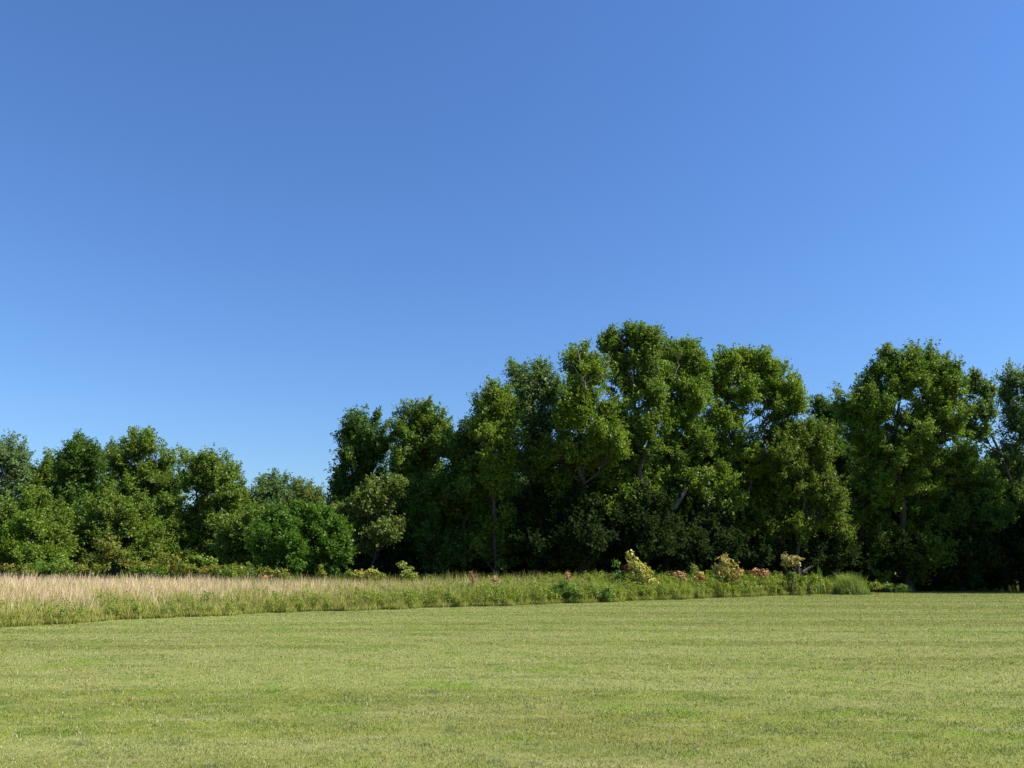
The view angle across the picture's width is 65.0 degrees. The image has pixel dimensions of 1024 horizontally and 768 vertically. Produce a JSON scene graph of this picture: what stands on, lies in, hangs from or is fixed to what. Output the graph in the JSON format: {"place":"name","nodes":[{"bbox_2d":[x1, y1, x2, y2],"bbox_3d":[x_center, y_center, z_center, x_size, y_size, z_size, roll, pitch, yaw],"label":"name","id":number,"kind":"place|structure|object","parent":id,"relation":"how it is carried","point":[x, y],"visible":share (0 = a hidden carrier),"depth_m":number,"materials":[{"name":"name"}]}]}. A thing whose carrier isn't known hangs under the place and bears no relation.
{"place":"outdoors","nodes":[
{"label":"outdoors","id":0,"kind":"place"},
{"bbox_2d":[0,569,833,611],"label":"dry meadow grass","id":1,"kind":"structure","parent":0,"point":[15,583],"depth_m":34.55,"materials":[{"name":"beige plant"}]},
{"bbox_2d":[467,571,477,587],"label":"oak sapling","id":2,"kind":"object","parent":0,"point":[473,580],"visible":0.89,"depth_m":40.67,"materials":[{"name":"brown plant"}]},
{"bbox_2d":[0,572,1023,767],"bbox_3d":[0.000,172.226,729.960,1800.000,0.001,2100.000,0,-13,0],"label":"ground","id":3,"kind":"structure","parent":0,"point":[685,729],"depth_m":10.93,"materials":[{"name":"green plant"}]},
{"bbox_2d":[2,549,897,577],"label":"distant wood","id":4,"kind":"object","parent":3,"relation":"on","point":[167,573],"depth_m":112.52,"materials":[{"name":"green plant"}]},
{"bbox_2d":[0,566,1018,627],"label":"green meadow grass","id":5,"kind":"structure","parent":3,"relation":"on","point":[127,612],"depth_m":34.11,"materials":[{"name":"plant"}]},
{"bbox_2d":[584,584,614,601],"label":"weed clump","id":6,"kind":"object","parent":3,"relation":"on","point":[606,592],"visible":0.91,"depth_m":42.92,"materials":[{"name":"green plant"}]},
{"bbox_2d":[792,573,823,595],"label":"shrub","id":7,"kind":"object","parent":3,"relation":"on","point":[816,580],"visible":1,"depth_m":54.89,"materials":[{"name":"green plant"}]},
{"bbox_2d":[817,565,825,594],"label":"reed clump","id":8,"kind":"object","parent":3,"relation":"on","point":[820,590],"visible":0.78,"depth_m":58.11,"materials":[{"name":"green plant"}]},
{"bbox_2d":[829,571,870,594],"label":"grass tussock","id":9,"kind":"object","parent":3,"relation":"on","point":[848,585],"depth_m":57.65,"materials":[{"name":"green plant"}]},
{"bbox_2d":[863,579,884,592],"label":"shrub","id":10,"kind":"object","parent":3,"relation":"on","point":[875,585],"visible":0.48,"depth_m":59.67,"materials":[{"name":"green plant"}]},
{"bbox_2d":[871,569,894,591],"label":"shrub","id":11,"kind":"object","parent":3,"relation":"on","point":[886,578],"visible":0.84,"depth_m":64.15,"materials":[{"name":"green plant"}]},
{"bbox_2d":[881,582,906,592],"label":"shrub","id":12,"kind":"object","parent":3,"relation":"on","point":[900,587],"visible":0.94,"depth_m":62.00,"materials":[{"name":"green plant"}]},
{"bbox_2d":[827,336,981,591],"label":"broadleaf tree","id":13,"kind":"object","parent":3,"relation":"on","point":[868,407],"visible":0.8,"depth_m":66.96,"materials":[{"name":"green plant"}]},
{"bbox_2d":[872,505,951,583],"bbox_3d":[32.444,13.175,66.951,7.379,8.227,5.929,10,-16,-36],"label":"understory bush","id":14,"kind":"object","parent":3,"relation":"on","point":[896,552],"visible":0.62,"depth_m":64.76,"materials":[{"name":"green plant"}]},
{"bbox_2d":[916,498,976,590],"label":"understory bush","id":15,"kind":"object","parent":3,"relation":"on","point":[950,564],"visible":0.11,"depth_m":65.01,"materials":[{"name":"green plant"}]},
{"bbox_2d":[915,429,1022,591],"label":"broadleaf tree","id":16,"kind":"object","parent":3,"relation":"on","point":[974,486],"visible":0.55,"depth_m":67.13,"materials":[{"name":"green plant"}]},
{"bbox_2d":[928,512,1013,590],"bbox_3d":[37.338,13.738,66.842,7.582,7.075,5.516,8,-15,-31],"label":"understory bush","id":17,"kind":"object","parent":3,"relation":"on","point":[973,576],"visible":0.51,"depth_m":64.50,"materials":[{"name":"green plant"}]},
{"bbox_2d":[955,366,1023,590],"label":"leaning tree","id":18,"kind":"object","parent":3,"relation":"on","point":[986,391],"visible":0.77,"depth_m":70.58,"materials":[{"name":"green plant"}]},
{"bbox_2d":[979,465,1023,590],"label":"broadleaf tree","id":19,"kind":"object","parent":3,"relation":"on","point":[1015,489],"visible":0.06,"depth_m":69.48,"materials":[{"name":"green plant"}]},
{"bbox_2d":[986,357,1023,587],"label":"broadleaf tree","id":20,"kind":"object","parent":3,"relation":"on","point":[1009,391],"visible":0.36,"depth_m":72.03,"materials":[{"name":"green plant"}]},
{"bbox_2d":[993,497,1022,590],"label":"understory bush","id":21,"kind":"object","parent":3,"relation":"on","point":[1009,530],"visible":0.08,"depth_m":67.82,"materials":[{"name":"green plant"}]},
{"bbox_2d":[0,0,1023,571],"label":"sky","id":22,"kind":"structure","parent":0,"point":[239,226],"materials":[{"name":"blue"}]},
{"bbox_2d":[562,571,573,582],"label":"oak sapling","id":23,"kind":"object","parent":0,"point":[567,576],"visible":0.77,"depth_m":44.65,"materials":[{"name":"brown plant"}]},
{"bbox_2d":[890,583,913,592],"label":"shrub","id":24,"kind":"object","parent":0,"point":[906,590],"depth_m":63.55,"materials":[{"name":"green plant"}]},
{"label":"forest floor","id":25,"kind":"structure","parent":0,"visible":0},
{"bbox_2d":[0,429,36,577],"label":"broadleaf tree","id":26,"kind":"object","parent":25,"relation":"on","point":[14,460],"visible":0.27,"depth_m":69.79,"materials":[{"name":"green plant"}]},
{"bbox_2d":[0,562,37,576],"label":"scrub bush","id":27,"kind":"object","parent":25,"relation":"on","point":[25,566],"visible":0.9,"depth_m":50.56,"materials":[{"name":"green plant"}]},
{"bbox_2d":[0,505,72,577],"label":"broadleaf tree","id":28,"kind":"object","parent":25,"relation":"on","point":[19,548],"visible":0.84,"depth_m":57.21,"materials":[{"name":"green plant"}]},
{"bbox_2d":[14,447,68,576],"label":"broadleaf tree","id":29,"kind":"object","parent":25,"relation":"on","point":[41,477],"visible":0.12,"depth_m":72.91,"materials":[{"name":"green plant"}]},
{"bbox_2d":[0,482,91,577],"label":"broadleaf tree","id":30,"kind":"object","parent":25,"relation":"on","point":[62,520],"visible":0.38,"depth_m":60.79,"materials":[{"name":"green plant"}]},
{"bbox_2d":[26,555,67,576],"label":"scrub bush","id":31,"kind":"object","parent":25,"relation":"on","point":[60,561],"visible":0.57,"depth_m":51.68,"materials":[{"name":"green plant"}]},
{"bbox_2d":[34,562,78,576],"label":"scrub bush","id":32,"kind":"object","parent":25,"relation":"on","point":[51,567],"visible":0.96,"depth_m":49.59,"materials":[{"name":"green plant"}]},
{"bbox_2d":[54,555,96,577],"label":"scrub bush","id":33,"kind":"object","parent":25,"relation":"on","point":[83,562],"visible":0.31,"depth_m":52.50,"materials":[{"name":"green plant"}]},
{"bbox_2d":[43,428,124,577],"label":"broadleaf tree","id":34,"kind":"object","parent":25,"relation":"on","point":[78,469],"visible":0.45,"depth_m":69.04,"materials":[{"name":"green plant"}]},
{"bbox_2d":[74,558,110,577],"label":"scrub bush","id":35,"kind":"object","parent":25,"relation":"on","point":[84,567],"visible":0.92,"depth_m":49.27,"materials":[{"name":"green plant"}]},
{"bbox_2d":[76,435,123,579],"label":"broadleaf tree","id":36,"kind":"object","parent":25,"relation":"on","point":[112,443],"visible":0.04,"depth_m":78.79,"materials":[{"name":"green plant"}]},
{"bbox_2d":[82,532,130,578],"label":"scrub bush","id":37,"kind":"object","parent":25,"relation":"on","point":[109,551],"visible":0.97,"depth_m":52.63,"materials":[{"name":"green plant"}]},
{"bbox_2d":[68,484,180,582],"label":"broadleaf tree","id":38,"kind":"object","parent":25,"relation":"on","point":[138,528],"visible":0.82,"depth_m":62.68,"materials":[{"name":"green plant"}]},
{"bbox_2d":[115,550,158,577],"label":"scrub bush","id":39,"kind":"object","parent":25,"relation":"on","point":[127,561],"visible":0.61,"depth_m":51.75,"materials":[{"name":"green plant"}]},
{"bbox_2d":[95,425,193,577],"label":"broadleaf tree","id":40,"kind":"object","parent":25,"relation":"on","point":[152,475],"visible":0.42,"depth_m":71.58,"materials":[{"name":"green plant"}]},
{"bbox_2d":[128,560,169,578],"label":"scrub bush","id":41,"kind":"object","parent":25,"relation":"on","point":[138,566],"visible":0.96,"depth_m":48.84,"materials":[{"name":"green plant"}]},
{"bbox_2d":[145,553,196,577],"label":"scrub bush","id":42,"kind":"object","parent":25,"relation":"on","point":[174,561],"visible":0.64,"depth_m":52.44,"materials":[{"name":"green plant"}]},
{"bbox_2d":[176,560,212,577],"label":"scrub bush","id":43,"kind":"object","parent":25,"relation":"on","point":[180,566],"visible":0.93,"depth_m":48.39,"materials":[{"name":"green plant"}]},
{"bbox_2d":[186,553,219,576],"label":"scrub bush","id":44,"kind":"object","parent":25,"relation":"on","point":[198,558],"visible":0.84,"depth_m":53.68,"materials":[{"name":"green plant"}]},
{"bbox_2d":[154,442,257,579],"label":"broadleaf tree","id":45,"kind":"object","parent":25,"relation":"on","point":[206,475],"visible":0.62,"depth_m":66.69,"materials":[{"name":"green plant"}]},
{"bbox_2d":[201,562,255,579],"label":"scrub bush","id":46,"kind":"object","parent":25,"relation":"on","point":[213,567],"visible":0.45,"depth_m":48.58,"materials":[{"name":"green plant"}]},
{"bbox_2d":[204,497,272,578],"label":"broadleaf tree","id":47,"kind":"object","parent":25,"relation":"on","point":[230,549],"visible":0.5,"depth_m":60.43,"materials":[{"name":"green plant"}]},
{"bbox_2d":[216,563,262,579],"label":"scrub bush","id":48,"kind":"object","parent":25,"relation":"on","point":[241,570],"visible":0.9,"depth_m":47.94,"materials":[{"name":"green plant"}]},
{"bbox_2d":[252,564,291,582],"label":"scrub bush","id":49,"kind":"object","parent":25,"relation":"on","point":[266,570],"visible":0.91,"depth_m":47.62,"materials":[{"name":"green plant"}]},
{"bbox_2d":[243,467,304,510],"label":"broadleaf tree","id":50,"kind":"object","parent":25,"relation":"on","point":[270,491],"visible":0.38,"depth_m":86.57,"materials":[{"name":"green plant"}]},
{"bbox_2d":[239,497,360,584],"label":"thicket tree","id":51,"kind":"object","parent":25,"relation":"on","point":[281,536],"visible":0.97,"depth_m":50.53,"materials":[{"name":"green plant"}]},
{"bbox_2d":[281,475,326,577],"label":"broadleaf tree","id":52,"kind":"object","parent":25,"relation":"on","point":[304,493],"visible":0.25,"depth_m":82.86,"materials":[{"name":"green plant"}]},
{"bbox_2d":[314,564,326,581],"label":"shrub","id":53,"kind":"object","parent":25,"relation":"on","point":[322,571],"visible":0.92,"depth_m":42.77,"materials":[{"name":"green plant"}]},
{"bbox_2d":[336,543,372,581],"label":"understory bush","id":54,"kind":"object","parent":25,"relation":"on","point":[360,558],"visible":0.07,"depth_m":62.12,"materials":[{"name":"green plant"}]},
{"bbox_2d":[319,403,398,566],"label":"broadleaf tree","id":55,"kind":"object","parent":25,"relation":"on","point":[363,450],"visible":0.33,"depth_m":64.36,"materials":[{"name":"green plant"}]},
{"bbox_2d":[343,567,386,584],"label":"shrub","id":56,"kind":"object","parent":25,"relation":"on","point":[361,573],"visible":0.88,"depth_m":42.71,"materials":[{"name":"green plant"}]},
{"bbox_2d":[325,470,413,578],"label":"willow tree","id":57,"kind":"object","parent":25,"relation":"on","point":[372,496],"visible":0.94,"depth_m":55.81,"materials":[{"name":"green plant"}]},
{"bbox_2d":[347,500,418,581],"bbox_3d":[-9.495,12.274,61.170,5.878,7.344,6.554,0,-13,0],"label":"understory bush","id":58,"kind":"object","parent":25,"relation":"on","point":[386,559],"visible":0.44,"depth_m":58.89,"materials":[{"name":"green plant"}]},
{"bbox_2d":[396,561,418,582],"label":"shrub","id":59,"kind":"object","parent":25,"relation":"on","point":[408,574],"visible":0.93,"depth_m":43.71,"materials":[{"name":"green plant"}]},
{"bbox_2d":[403,550,428,576],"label":"understory bush","id":60,"kind":"object","parent":25,"relation":"on","point":[419,573],"visible":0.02,"depth_m":61.72,"materials":[{"name":"green plant"}]},
{"bbox_2d":[385,395,459,578],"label":"broadleaf tree","id":61,"kind":"object","parent":25,"relation":"on","point":[421,429],"visible":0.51,"depth_m":62.80,"materials":[{"name":"green plant"}]},
{"bbox_2d":[388,412,498,579],"bbox_3d":[-4.756,9.161,61.268,10.488,13.495,8.460,0,-13,0],"label":"broadleaf tree","id":62,"kind":"object","parent":25,"relation":"on","point":[461,443],"visible":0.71,"depth_m":59.09,"materials":[{"name":"green plant"}]},
{"bbox_2d":[422,504,472,577],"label":"understory bush","id":63,"kind":"object","parent":25,"relation":"on","point":[423,570],"visible":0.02,"depth_m":59.87,"materials":[{"name":"green plant"}]},
{"bbox_2d":[5,572,914,583],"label":"forest undergrowth","id":64,"kind":"object","parent":25,"relation":"on","point":[333,576],"visible":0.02,"depth_m":62.70,"materials":[{"name":"green plant"}]},
{"bbox_2d":[435,375,530,580],"bbox_3d":[-1.976,7.732,60.052,6.321,15.739,10.123,5,-14,-20],"label":"broadleaf tree","id":65,"kind":"object","parent":25,"relation":"on","point":[496,422],"visible":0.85,"depth_m":57.83,"materials":[{"name":"green plant"}]},
{"bbox_2d":[477,563,506,579],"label":"understory bush","id":66,"kind":"object","parent":25,"relation":"on","point":[484,571],"visible":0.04,"depth_m":61.03,"materials":[{"name":"green plant"}]},
{"bbox_2d":[479,534,537,578],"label":"understory bush","id":67,"kind":"object","parent":25,"relation":"on","point":[518,569],"visible":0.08,"depth_m":59.75,"materials":[{"name":"green plant"}]},
{"bbox_2d":[503,482,568,577],"bbox_3d":[1.929,10.867,56.997,5.161,8.188,7.279,0,-13,0],"label":"understory bush","id":68,"kind":"object","parent":25,"relation":"on","point":[530,544],"visible":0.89,"depth_m":56.34,"materials":[{"name":"green plant"}]},
{"bbox_2d":[500,354,574,578],"bbox_3d":[2.292,7.120,63.004,9.187,18.244,9.958,0,-13,0],"label":"broadleaf tree","id":69,"kind":"object","parent":25,"relation":"on","point":[534,384],"visible":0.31,"depth_m":61.03,"materials":[{"name":"green plant"}]},
{"bbox_2d":[506,446,588,492],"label":"broadleaf tree","id":70,"kind":"object","parent":25,"relation":"on","point":[519,476],"visible":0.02,"depth_m":64.92,"materials":[{"name":"green plant"}]},
{"bbox_2d":[523,554,578,579],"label":"understory bush","id":71,"kind":"object","parent":25,"relation":"on","point":[553,571],"visible":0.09,"depth_m":58.47,"materials":[{"name":"green plant"}]},
{"bbox_2d":[548,578,580,601],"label":"weed clump","id":72,"kind":"object","parent":25,"relation":"on","point":[562,583],"visible":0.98,"depth_m":41.95,"materials":[{"name":"green plant"}]},
{"bbox_2d":[541,476,603,567],"bbox_3d":[3.698,11.001,58.692,6.199,8.697,5.631,9,-16,-33],"label":"understory bush","id":73,"kind":"object","parent":25,"relation":"on","point":[557,514],"visible":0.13,"depth_m":57.43,"materials":[{"name":"green plant"}]},
{"bbox_2d":[555,564,599,579],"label":"understory bush","id":74,"kind":"object","parent":25,"relation":"on","point":[576,569],"visible":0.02,"depth_m":59.77,"materials":[{"name":"green plant"}]},
{"bbox_2d":[521,337,641,577],"bbox_3d":[5.551,6.089,59.089,9.803,18.455,9.622,0,-13,0],"label":"broadleaf tree","id":75,"kind":"object","parent":25,"relation":"on","point":[578,410],"visible":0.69,"depth_m":57.49,"materials":[{"name":"green plant"}]},
{"bbox_2d":[550,476,619,577],"bbox_3d":[5.109,10.560,55.942,5.066,8.300,6.211,-7,-15,26],"label":"understory bush","id":76,"kind":"object","parent":25,"relation":"on","point":[583,515],"visible":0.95,"depth_m":54.89,"materials":[{"name":"green plant"}]},
{"bbox_2d":[591,545,637,576],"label":"understory bush","id":77,"kind":"object","parent":25,"relation":"on","point":[609,570],"visible":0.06,"depth_m":58.98,"materials":[{"name":"green plant"}]},
{"bbox_2d":[594,471,642,574],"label":"understory bush","id":78,"kind":"object","parent":25,"relation":"on","point":[616,540],"visible":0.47,"depth_m":55.98,"materials":[{"name":"green plant"}]},
{"bbox_2d":[586,318,679,574],"bbox_3d":[8.442,5.555,61.378,8.144,20.577,9.946,0,-13,0],"label":"broadleaf tree","id":79,"kind":"object","parent":25,"relation":"on","point":[642,355],"visible":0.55,"depth_m":59.53,"materials":[{"name":"green plant"}]},
{"bbox_2d":[611,549,658,586],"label":"bush","id":80,"kind":"object","parent":25,"relation":"on","point":[645,574],"visible":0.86,"depth_m":48.12,"materials":[{"name":"green plant"}]},
{"bbox_2d":[614,552,675,575],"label":"understory bush","id":81,"kind":"object","parent":25,"relation":"on","point":[653,564],"visible":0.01,"depth_m":62.17,"materials":[{"name":"green plant"}]},
{"bbox_2d":[610,477,684,568],"bbox_3d":[9.665,10.469,55.852,5.513,8.438,6.477,0,-13,0],"label":"understory bush","id":82,"kind":"object","parent":25,"relation":"on","point":[654,531],"visible":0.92,"depth_m":55.04,"materials":[{"name":"green plant"}]},
{"bbox_2d":[670,571,686,585],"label":"oak sapling","id":83,"kind":"object","parent":25,"relation":"on","point":[681,575],"visible":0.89,"depth_m":50.52,"materials":[{"name":"brown plant"}]},
{"bbox_2d":[652,480,710,575],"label":"understory bush","id":84,"kind":"object","parent":25,"relation":"on","point":[685,514],"visible":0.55,"depth_m":57.15,"materials":[{"name":"green plant"}]},
{"bbox_2d":[643,333,723,573],"bbox_3d":[13.170,6.306,63.479,8.669,20.070,10.864,0,-13,0],"label":"broadleaf tree","id":85,"kind":"object","parent":25,"relation":"on","point":[685,362],"visible":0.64,"depth_m":61.10,"materials":[{"name":"green plant"}]},
{"bbox_2d":[669,548,711,575],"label":"understory bush","id":86,"kind":"object","parent":25,"relation":"on","point":[689,569],"depth_m":61.02,"materials":[{"name":"green plant"}]},
{"bbox_2d":[638,451,750,574],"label":"broadleaf tree","id":87,"kind":"object","parent":25,"relation":"on","point":[712,485],"visible":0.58,"depth_m":59.69,"materials":[{"name":"green plant"}]},
{"bbox_2d":[690,564,704,582],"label":"oak sapling","id":88,"kind":"object","parent":25,"relation":"on","point":[700,576],"visible":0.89,"depth_m":51.62,"materials":[{"name":"green plant"}]},
{"bbox_2d":[686,487,750,575],"bbox_3d":[14.723,11.478,59.061,5.245,7.941,7.221,0,-13,0],"label":"understory bush","id":89,"kind":"object","parent":25,"relation":"on","point":[728,540],"visible":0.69,"depth_m":57.92,"materials":[{"name":"green plant"}]},
{"bbox_2d":[699,501,754,573],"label":"understory bush","id":90,"kind":"object","parent":25,"relation":"on","point":[731,566],"visible":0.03,"depth_m":61.35,"materials":[{"name":"green plant"}]},
{"bbox_2d":[711,553,744,586],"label":"bush","id":91,"kind":"object","parent":25,"relation":"on","point":[728,572],"visible":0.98,"depth_m":52.85,"materials":[{"name":"green plant"}]},
{"bbox_2d":[691,342,812,574],"bbox_3d":[18.857,6.825,65.122,12.826,19.774,10.728,0,-13,0],"label":"broadleaf tree","id":92,"kind":"object","parent":25,"relation":"on","point":[733,383],"visible":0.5,"depth_m":63.04,"materials":[{"name":"green plant"}]},
{"bbox_2d":[734,515,781,575],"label":"understory bush","id":93,"kind":"object","parent":25,"relation":"on","point":[762,556],"visible":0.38,"depth_m":60.49,"materials":[{"name":"green plant"}]},
{"bbox_2d":[749,568,768,589],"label":"oak sapling","id":94,"kind":"object","parent":25,"relation":"on","point":[760,573],"visible":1,"depth_m":54.85,"materials":[{"name":"brown plant"}]},
{"bbox_2d":[732,470,837,571],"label":"broadleaf tree","id":95,"kind":"object","parent":25,"relation":"on","point":[756,482],"visible":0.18,"depth_m":63.68,"materials":[{"name":"green plant"}]},
{"bbox_2d":[780,552,804,594],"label":"shrub","id":96,"kind":"object","parent":25,"relation":"on","point":[792,561],"visible":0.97,"depth_m":56.47,"materials":[{"name":"green plant"}]},
{"bbox_2d":[767,529,832,572],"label":"understory bush","id":97,"kind":"object","parent":25,"relation":"on","point":[791,550],"visible":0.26,"depth_m":62.36,"materials":[{"name":"green plant"}]},
{"bbox_2d":[747,414,859,578],"bbox_3d":[22.773,9.530,63.636,8.122,13.882,11.677,-7,-15,27],"label":"broadleaf tree","id":98,"kind":"object","parent":25,"relation":"on","point":[798,450],"visible":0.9,"depth_m":61.92,"materials":[{"name":"green plant"}]},
{"bbox_2d":[799,393,865,572],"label":"broadleaf tree","id":99,"kind":"object","parent":25,"relation":"on","point":[820,408],"visible":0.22,"depth_m":73.69,"materials":[{"name":"green plant"}]},
{"bbox_2d":[802,496,863,577],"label":"understory bush","id":100,"kind":"object","parent":25,"relation":"on","point":[837,551],"visible":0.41,"depth_m":63.04,"materials":[{"name":"green plant"}]},
{"bbox_2d":[837,433,887,573],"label":"broadleaf tree","id":101,"kind":"object","parent":25,"relation":"on","point":[859,459],"visible":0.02,"depth_m":83.39,"materials":[{"name":"green plant"}]},
{"bbox_2d":[836,501,893,579],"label":"understory bush","id":102,"kind":"object","parent":25,"relation":"on","point":[867,568],"visible":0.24,"depth_m":65.64,"materials":[{"name":"green plant"}]},
{"bbox_2d":[805,480,942,579],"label":"broadleaf tree","id":103,"kind":"object","parent":25,"relation":"on","point":[913,503],"visible":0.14,"depth_m":67.17,"materials":[{"name":"green plant"}]},
{"bbox_2d":[944,443,990,468],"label":"broadleaf tree","id":104,"kind":"object","parent":25,"relation":"on","point":[989,446],"visible":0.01,"depth_m":83.71,"materials":[{"name":"green plant"}]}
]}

